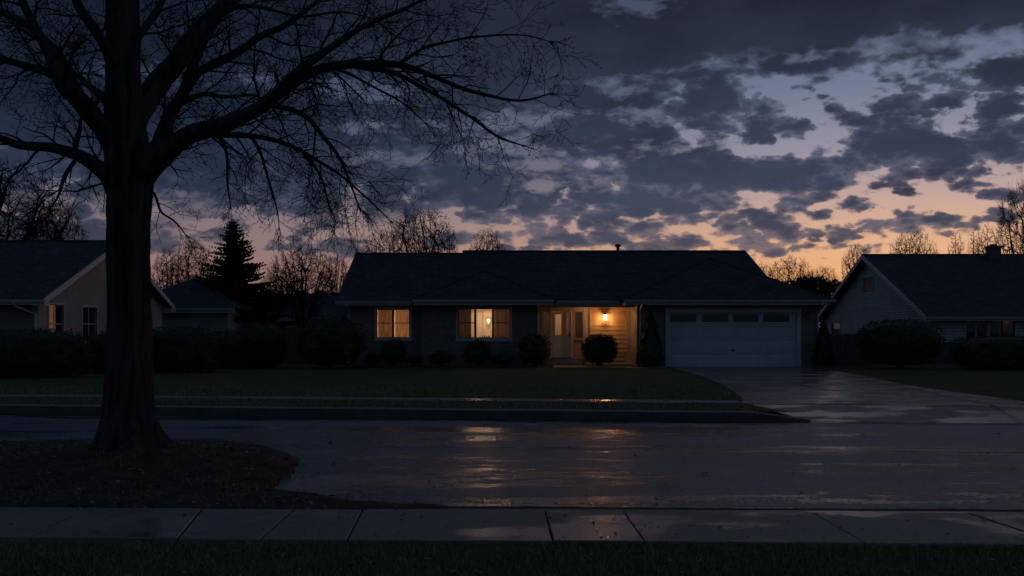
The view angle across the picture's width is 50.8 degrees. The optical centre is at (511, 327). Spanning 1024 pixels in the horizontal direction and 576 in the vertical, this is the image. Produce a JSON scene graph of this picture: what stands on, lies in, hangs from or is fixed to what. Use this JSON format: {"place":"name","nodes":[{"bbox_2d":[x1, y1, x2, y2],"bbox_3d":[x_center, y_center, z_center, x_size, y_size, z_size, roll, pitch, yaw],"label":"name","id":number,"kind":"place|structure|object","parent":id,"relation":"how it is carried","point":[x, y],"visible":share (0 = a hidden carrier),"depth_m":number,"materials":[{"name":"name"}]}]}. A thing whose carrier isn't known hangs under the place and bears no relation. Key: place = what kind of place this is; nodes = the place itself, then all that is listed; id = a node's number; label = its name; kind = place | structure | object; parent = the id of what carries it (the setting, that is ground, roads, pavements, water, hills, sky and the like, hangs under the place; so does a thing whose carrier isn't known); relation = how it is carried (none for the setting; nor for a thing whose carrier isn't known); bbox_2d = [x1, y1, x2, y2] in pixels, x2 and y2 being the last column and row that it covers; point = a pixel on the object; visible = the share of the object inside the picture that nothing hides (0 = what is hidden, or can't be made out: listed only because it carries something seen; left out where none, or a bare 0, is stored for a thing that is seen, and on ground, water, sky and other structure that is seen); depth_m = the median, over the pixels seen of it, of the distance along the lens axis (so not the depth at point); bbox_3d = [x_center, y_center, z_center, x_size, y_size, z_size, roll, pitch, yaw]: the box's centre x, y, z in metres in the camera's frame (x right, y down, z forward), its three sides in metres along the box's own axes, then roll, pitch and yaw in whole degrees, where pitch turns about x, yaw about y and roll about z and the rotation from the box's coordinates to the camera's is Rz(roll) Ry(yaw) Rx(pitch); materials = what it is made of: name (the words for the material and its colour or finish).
{"place":"outdoors","nodes":[
{"label":"outdoors","id":0,"kind":"place"},
{"bbox_2d":[0,439,462,510],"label":"verge","id":1,"kind":"structure","parent":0,"point":[150,462],"depth_m":10.47,"materials":[{"name":"brown plant"}]},
{"bbox_2d":[0,436,481,509],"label":"fallen leaves","id":2,"kind":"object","parent":1,"relation":"on","point":[60,447],"depth_m":10.46,"materials":[{"name":"brown plant"}]},
{"bbox_2d":[0,0,601,452],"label":"bare tree","id":3,"kind":"object","parent":1,"relation":"on","point":[130,168],"visible":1,"depth_m":11.58,"materials":[{"name":"brown plant"}]},
{"bbox_2d":[0,394,742,402],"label":"pavement","id":4,"kind":"structure","parent":0,"point":[378,398],"depth_m":22.23,"materials":[{"name":"concrete"}]},
{"bbox_2d":[0,414,1023,511],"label":"road","id":5,"kind":"structure","parent":0,"point":[945,472],"depth_m":13.07,"materials":[{"name":"grey asphalt"}]},
{"bbox_2d":[0,406,810,421],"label":"kerb face","id":6,"kind":"object","parent":5,"relation":"on","point":[429,413],"visible":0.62,"depth_m":19.39},
{"bbox_2d":[0,404,810,420],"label":"kerb","id":7,"kind":"structure","parent":5,"relation":"on","point":[427,409],"depth_m":19.43,"materials":[{"name":"concrete"}]},
{"bbox_2d":[0,423,1020,575],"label":"fallen leaves","id":8,"kind":"object","parent":5,"relation":"on","point":[209,505],"visible":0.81,"depth_m":9.66,"materials":[{"name":"brown plant"}]},
{"bbox_2d":[0,413,1023,424],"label":"gutter channel","id":9,"kind":"object","parent":5,"relation":"on","point":[537,419],"visible":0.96,"depth_m":19.00,"materials":[{"name":"concrete"}]},
{"bbox_2d":[367,509,1023,515],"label":"kerb","id":10,"kind":"structure","parent":5,"relation":"on","point":[544,510],"depth_m":8.87,"materials":[{"name":"concrete"}]},
{"bbox_2d":[451,506,1023,511],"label":"kerb grit","id":11,"kind":"object","parent":5,"relation":"on","point":[690,508],"visible":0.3,"depth_m":9.51,"materials":[{"name":"grey concrete"}]},
{"bbox_2d":[0,507,1023,547],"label":"pavement","id":12,"kind":"structure","parent":0,"point":[135,524],"depth_m":8.12,"materials":[{"name":"concrete"}]},
{"bbox_2d":[0,358,1023,411],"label":"lawn","id":13,"kind":"structure","parent":0,"point":[1007,384],"depth_m":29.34,"materials":[{"name":"green plant"}]},
{"bbox_2d":[0,153,79,239],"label":"bare tree","id":14,"kind":"object","parent":13,"relation":"on","point":[31,234],"visible":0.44,"depth_m":58.17,"materials":[{"name":"black plant"}]},
{"bbox_2d":[0,327,99,377],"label":"hedge","id":15,"kind":"object","parent":13,"relation":"on","point":[33,353],"visible":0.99,"depth_m":31.18,"materials":[{"name":"green plant"}]},
{"bbox_2d":[12,197,88,239],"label":"bare tree","id":16,"kind":"object","parent":13,"relation":"on","point":[67,229],"visible":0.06,"depth_m":65.85,"materials":[{"name":"black plant"}]},
{"bbox_2d":[0,240,175,363],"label":"neighbour house","id":17,"kind":"structure","parent":13,"relation":"on","point":[68,277],"depth_m":39.25,"materials":[{"name":"beige paint"}]},
{"bbox_2d":[48,302,64,331],"bbox_3d":[-15.814,-0.122,37.349,0.097,1.465,1.349,0,0,0],"label":"window","id":18,"kind":"structure","parent":17,"relation":"in","point":[62,305],"depth_m":37.72,"materials":[{"name":"white paint"}]},
{"bbox_2d":[53,305,60,332],"bbox_3d":[-15.893,-0.122,37.661,0.015,1.325,0.584,0,0,0],"label":"curtain","id":19,"kind":"object","parent":17,"relation":"hanging from","point":[58,314],"visible":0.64,"depth_m":37.67,"materials":[{"name":"grey fabric"}]},
{"bbox_2d":[81,305,97,343],"bbox_3d":[-15.796,-0.110,40.299,0.132,1.430,1.572,0,0,0],"label":"window","id":20,"kind":"structure","parent":17,"relation":"in","point":[82,306],"depth_m":40.28,"materials":[{"name":"white paint"}]},
{"bbox_2d":[83,331,157,373],"bbox_3d":[-12.635,0.781,34.998,2.654,1.461,1.808,0,0,0],"label":"hedge","id":21,"kind":"object","parent":13,"relation":"on","point":[99,360],"visible":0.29,"depth_m":34.33,"materials":[{"name":"green plant"}]},
{"bbox_2d":[151,248,185,288],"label":"bare tree","id":22,"kind":"object","parent":13,"relation":"on","point":[161,281],"visible":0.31,"depth_m":77.75,"materials":[{"name":"brown plant"}]},
{"bbox_2d":[153,325,224,372],"bbox_3d":[-10.790,0.714,35.407,2.583,1.600,1.794,0,0,0],"label":"hedge","id":23,"kind":"object","parent":13,"relation":"on","point":[189,349],"visible":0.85,"depth_m":34.74,"materials":[{"name":"green plant"}]},
{"bbox_2d":[167,240,215,285],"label":"bare tree","id":24,"kind":"object","parent":13,"relation":"on","point":[186,270],"visible":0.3,"depth_m":71.56,"materials":[{"name":"brown plant"}]},
{"bbox_2d":[161,277,275,332],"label":"garage building","id":25,"kind":"structure","parent":13,"relation":"on","point":[201,305],"depth_m":52.00,"materials":[{"name":"grey paint"}]},
{"bbox_2d":[213,329,249,368],"bbox_3d":[-10.134,0.788,38.484,1.550,1.454,1.735,0,0,0],"label":"hedge","id":26,"kind":"object","parent":13,"relation":"on","point":[234,354],"visible":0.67,"depth_m":37.93,"materials":[{"name":"green plant"}]},
{"bbox_2d":[186,220,301,327],"bbox_3d":[-14.448,-2.035,56.116,6.570,7.211,7.198,0,0,0],"label":"spruce tree","id":27,"kind":"object","parent":13,"relation":"on","point":[232,279],"visible":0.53,"depth_m":55.34,"materials":[{"name":"green plant"}]},
{"bbox_2d":[233,321,288,367],"bbox_3d":[-9.233,0.632,39.511,2.110,1.753,2.084,0,0,0],"label":"hedge","id":28,"kind":"object","parent":13,"relation":"on","point":[267,344],"visible":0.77,"depth_m":38.80,"materials":[{"name":"green plant"}]},
{"bbox_2d":[259,266,299,306],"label":"bare tree","id":29,"kind":"object","parent":13,"relation":"on","point":[276,283],"visible":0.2,"depth_m":94.62,"materials":[{"name":"brown plant"}]},
{"bbox_2d":[265,242,334,326],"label":"bare tree","id":30,"kind":"object","parent":13,"relation":"on","point":[294,280],"visible":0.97,"depth_m":69.63,"materials":[{"name":"brown plant"}]},
{"bbox_2d":[281,327,320,363],"bbox_3d":[-8.238,0.729,44.068,2.675,1.483,0.165,0,0,0],"label":"board fence","id":31,"kind":"object","parent":13,"relation":"on","point":[293,334],"visible":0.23,"depth_m":43.99,"materials":[{"name":"brown wood"}]},
{"bbox_2d":[267,290,347,327],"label":"distant house","id":32,"kind":"structure","parent":13,"relation":"on","point":[330,309],"depth_m":74.71,"materials":[{"name":"beige paint"}]},
{"bbox_2d":[293,316,368,368],"bbox_3d":[-6.490,0.511,38.758,2.719,1.991,2.632,0,0,0],"label":"shrub","id":33,"kind":"object","parent":13,"relation":"on","point":[332,342],"visible":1,"depth_m":37.89,"materials":[{"name":"green plant"}]},
{"bbox_2d":[317,254,348,296],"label":"bare tree","id":34,"kind":"object","parent":13,"relation":"on","point":[341,278],"visible":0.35,"depth_m":81.71,"materials":[{"name":"brown plant"}]},
{"bbox_2d":[361,226,404,252],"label":"bare tree","id":35,"kind":"object","parent":13,"relation":"on","point":[380,246],"visible":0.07,"depth_m":79.69,"materials":[{"name":"black plant"}]},
{"bbox_2d":[387,204,458,252],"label":"bare tree","id":36,"kind":"object","parent":13,"relation":"on","point":[424,247],"visible":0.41,"depth_m":73.54,"materials":[{"name":"black plant"}]},
{"bbox_2d":[340,366,550,366],"bbox_3d":[-2.487,1.462,40.525,7.978,0.001,1.550,0,0,0],"label":"planting bed","id":37,"kind":"object","parent":13,"relation":"on","point":[446,366],"visible":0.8,"depth_m":40.41,"materials":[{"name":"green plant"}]},
{"bbox_2d":[379,338,406,366],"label":"loose shrub","id":38,"kind":"object","parent":37,"relation":"on","point":[392,351],"visible":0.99,"depth_m":39.95,"materials":[{"name":"green plant"}]},
{"bbox_2d":[405,354,423,366],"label":"loose shrub","id":39,"kind":"object","parent":37,"relation":"on","point":[414,359],"visible":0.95,"depth_m":40.04,"materials":[{"name":"green plant"}]},
{"bbox_2d":[429,350,453,366],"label":"loose shrub","id":40,"kind":"object","parent":37,"relation":"on","point":[440,357],"visible":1,"depth_m":39.85,"materials":[{"name":"green plant"}]},
{"bbox_2d":[462,339,491,366],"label":"loose shrub","id":41,"kind":"object","parent":37,"relation":"on","point":[477,352],"visible":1,"depth_m":39.72,"materials":[{"name":"green plant"}]},
{"bbox_2d":[491,352,515,366],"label":"loose shrub","id":42,"kind":"object","parent":37,"relation":"on","point":[505,359],"visible":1,"depth_m":39.65,"materials":[{"name":"green plant"}]},
{"bbox_2d":[514,332,552,366],"bbox_3d":[0.801,0.815,40.033,1.481,1.379,1.406,0,0,0],"label":"loose shrub","id":43,"kind":"object","parent":37,"relation":"on","point":[534,348],"visible":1,"depth_m":39.64,"materials":[{"name":"green plant"}]},
{"bbox_2d":[469,225,504,249],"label":"bare tree","id":44,"kind":"object","parent":13,"relation":"on","point":[489,242],"visible":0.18,"depth_m":81.78,"materials":[{"name":"black plant"}]},
{"bbox_2d":[255,277,840,327],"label":"woods","id":45,"kind":"object","parent":13,"relation":"on","point":[782,281],"visible":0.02,"depth_m":116.21,"materials":[{"name":"brown plant"}]},
{"bbox_2d":[335,244,835,366],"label":"ranch house","id":46,"kind":"structure","parent":13,"relation":"on","point":[724,308],"depth_m":41.20,"materials":[{"name":"brick"}]},
{"bbox_2d":[378,310,391,336],"bbox_3d":[-4.865,-0.166,41.425,0.577,1.228,0.053,0,0,0],"label":"curtain","id":47,"kind":"object","parent":46,"relation":"hanging from","point":[384,323],"visible":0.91,"depth_m":41.42,"materials":[{"name":"beige fabric"}]},
{"bbox_2d":[373,307,412,340],"bbox_3d":[-4.541,-0.130,41.196,1.494,1.295,0.132,0,0,0],"label":"window","id":48,"kind":"structure","parent":46,"relation":"in","point":[393,309],"depth_m":41.16,"materials":[{"name":"white glass"}]},
{"bbox_2d":[395,310,408,336],"bbox_3d":[-4.218,-0.166,41.442,0.577,1.228,0.057,0,0,0],"label":"curtain","id":49,"kind":"object","parent":46,"relation":"hanging from","point":[401,323],"visible":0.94,"depth_m":41.44,"materials":[{"name":"beige fabric"}]},
{"bbox_2d":[459,309,470,336],"bbox_3d":[-1.792,-0.152,41.021,0.477,1.216,0.055,0,0,0],"label":"curtain","id":50,"kind":"object","parent":46,"relation":"hanging from","point":[464,328],"visible":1,"depth_m":41.02,"materials":[{"name":"beige fabric"}]},
{"bbox_2d":[455,307,512,340],"bbox_3d":[-1.055,-0.134,40.796,2.200,1.319,0.132,0,0,0],"label":"window","id":51,"kind":"structure","parent":46,"relation":"in","point":[458,338],"depth_m":40.76,"materials":[{"name":"white glass"}]},
{"bbox_2d":[494,309,508,336],"bbox_3d":[-0.376,-0.152,41.020,0.593,1.216,0.054,0,0,0],"label":"curtain","id":52,"kind":"object","parent":46,"relation":"hanging from","point":[501,329],"visible":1,"depth_m":41.02,"materials":[{"name":"beige fabric"}]},
{"bbox_2d":[551,312,570,356],"bbox_3d":[1.927,0.287,42.415,0.795,1.806,0.110,0,0,0],"label":"front door","id":53,"kind":"structure","parent":46,"relation":"in","point":[561,347],"depth_m":42.43,"materials":[{"name":"beige paint"}]},
{"bbox_2d":[561,314,566,334],"bbox_3d":[2.067,-0.143,42.701,0.231,1.113,0.034,0,0,-8],"label":"curtain","id":54,"kind":"object","parent":46,"relation":"hanging from","point":[563,324],"visible":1,"depth_m":42.70,"materials":[{"name":"beige fabric"}]},
{"bbox_2d":[670,313,795,366],"bbox_3d":[8.266,0.467,40.400,4.749,2.006,0.080,0,0,0],"label":"garage door","id":55,"kind":"structure","parent":46,"relation":"in","point":[689,346],"depth_m":40.39,"materials":[{"name":"white paint"}]},
{"bbox_2d":[581,333,617,366],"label":"round shrub","id":56,"kind":"object","parent":13,"relation":"on","point":[598,349],"visible":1,"depth_m":39.91,"materials":[{"name":"green plant"}]},
{"bbox_2d":[634,309,665,367],"bbox_3d":[5.078,0.409,39.603,1.139,2.188,1.144,0,0,0],"label":"conical shrub","id":57,"kind":"object","parent":13,"relation":"on","point":[650,351],"visible":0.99,"depth_m":39.33,"materials":[{"name":"green plant"}]},
{"bbox_2d":[758,263,775,277],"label":"bare tree","id":58,"kind":"object","parent":13,"relation":"on","point":[764,266],"visible":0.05,"depth_m":86.01,"materials":[{"name":"brown plant"}]},
{"bbox_2d":[767,254,817,292],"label":"bare tree","id":59,"kind":"object","parent":13,"relation":"on","point":[790,280],"visible":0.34,"depth_m":79.51,"materials":[{"name":"brown plant"}]},
{"bbox_2d":[793,270,829,293],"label":"bare tree","id":60,"kind":"object","parent":13,"relation":"on","point":[810,282],"visible":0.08,"depth_m":109.69,"materials":[{"name":"brown plant"}]},
{"bbox_2d":[806,266,840,309],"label":"bare tree","id":61,"kind":"object","parent":13,"relation":"on","point":[823,284],"visible":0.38,"depth_m":97.66,"materials":[{"name":"brown plant"}]},
{"bbox_2d":[811,319,835,367],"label":"conical shrub","id":62,"kind":"object","parent":13,"relation":"on","point":[824,356],"visible":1,"depth_m":39.19,"materials":[{"name":"green plant"}]},
{"bbox_2d":[829,334,869,365],"bbox_3d":[12.904,0.858,41.668,1.799,1.225,0.164,0,0,0],"label":"board fence","id":63,"kind":"object","parent":13,"relation":"on","point":[843,355],"visible":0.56,"depth_m":41.59,"materials":[{"name":"brown wood"}]},
{"bbox_2d":[841,241,868,280],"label":"bare tree","id":64,"kind":"object","parent":13,"relation":"on","point":[850,259],"visible":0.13,"depth_m":89.92,"materials":[{"name":"brown plant"}]},
{"bbox_2d":[853,317,947,368],"bbox_3d":[13.839,0.555,38.611,3.077,1.907,3.047,0,0,0],"label":"hedge","id":65,"kind":"object","parent":13,"relation":"on","point":[909,341],"visible":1,"depth_m":37.63,"materials":[{"name":"green plant"}]},
{"bbox_2d":[888,229,938,253],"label":"bare tree","id":66,"kind":"object","parent":13,"relation":"on","point":[909,248],"visible":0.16,"depth_m":83.72,"materials":[{"name":"brown plant"}]},
{"bbox_2d":[819,244,1023,354],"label":"neighbour house","id":67,"kind":"structure","parent":13,"relation":"on","point":[953,296],"depth_m":48.30,"materials":[{"name":"white"}]},
{"bbox_2d":[831,322,840,335],"bbox_3d":[17.095,0.071,56.902,0.130,0.754,1.686,0,0,0],"label":"window","id":68,"kind":"structure","parent":67,"relation":"in","point":[831,322],"depth_m":57.40,"materials":[{"name":"white glass"}]},
{"bbox_2d":[863,275,872,294],"bbox_3d":[17.079,-2.038,51.697,0.038,0.873,1.427,0,0,0],"label":"window","id":69,"kind":"structure","parent":67,"relation":"in","point":[867,280],"depth_m":51.67,"materials":[{"name":"glass"}]},
{"bbox_2d":[964,321,988,338],"bbox_3d":[18.950,0.100,44.014,1.000,1.000,0.097,0,0,0],"label":"window","id":70,"kind":"structure","parent":67,"relation":"in","point":[986,325],"depth_m":43.97,"materials":[{"name":"glass"}]},
{"bbox_2d":[989,321,1016,337],"bbox_3d":[20.012,0.100,44.014,1.175,1.000,0.097,0,0,0],"label":"window","id":71,"kind":"structure","parent":67,"relation":"in","point":[1014,322],"depth_m":43.97,"materials":[{"name":"glass"}]},
{"bbox_2d":[948,229,966,253],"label":"bare tree","id":72,"kind":"object","parent":13,"relation":"on","point":[958,249],"visible":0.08,"depth_m":87.89,"materials":[{"name":"brown plant"}]},
{"bbox_2d":[967,228,982,253],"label":"bare tree","id":73,"kind":"object","parent":13,"relation":"on","point":[973,249],"visible":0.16,"depth_m":91.94,"materials":[{"name":"brown plant"}]},
{"bbox_2d":[945,335,1023,369],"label":"hedge","id":74,"kind":"object","parent":13,"relation":"on","point":[981,352],"visible":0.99,"depth_m":37.14,"materials":[{"name":"green plant"}]},
{"bbox_2d":[974,223,996,253],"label":"bare tree","id":75,"kind":"object","parent":13,"relation":"on","point":[982,245],"visible":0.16,"depth_m":79.92,"materials":[{"name":"brown plant"}]},
{"bbox_2d":[990,177,1023,253],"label":"bare tree","id":76,"kind":"object","parent":13,"relation":"on","point":[1016,231],"visible":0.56,"depth_m":61.98,"materials":[{"name":"black plant"}]},
{"bbox_2d":[0,537,1023,575],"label":"lawn","id":77,"kind":"structure","parent":0,"point":[525,567],"depth_m":7.08,"materials":[{"name":"green plant"}]},
{"bbox_2d":[0,0,1023,326],"label":"sky","id":78,"kind":"structure","parent":0,"point":[771,130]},
{"bbox_2d":[553,365,666,367],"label":"path","id":79,"kind":"structure","parent":0,"point":[572,366],"depth_m":39.29,"materials":[{"name":"concrete"}]},
{"bbox_2d":[670,367,1023,423],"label":"driveway","id":80,"kind":"structure","parent":0,"point":[813,394],"depth_m":22.17,"materials":[{"name":"concrete"}]},
{"bbox_2d":[712,369,1022,410],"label":"driveway joint line","id":81,"kind":"object","parent":80,"relation":"on","point":[910,388],"visible":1,"depth_m":21.20,"materials":[{"name":"concrete"}]},
{"bbox_2d":[763,412,1013,423],"bbox_3d":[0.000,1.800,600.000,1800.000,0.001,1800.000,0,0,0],"label":"ground","id":82,"kind":"structure","parent":0,"point":[778,413],"depth_m":20.64,"materials":[{"name":"grey concrete"}]}
]}

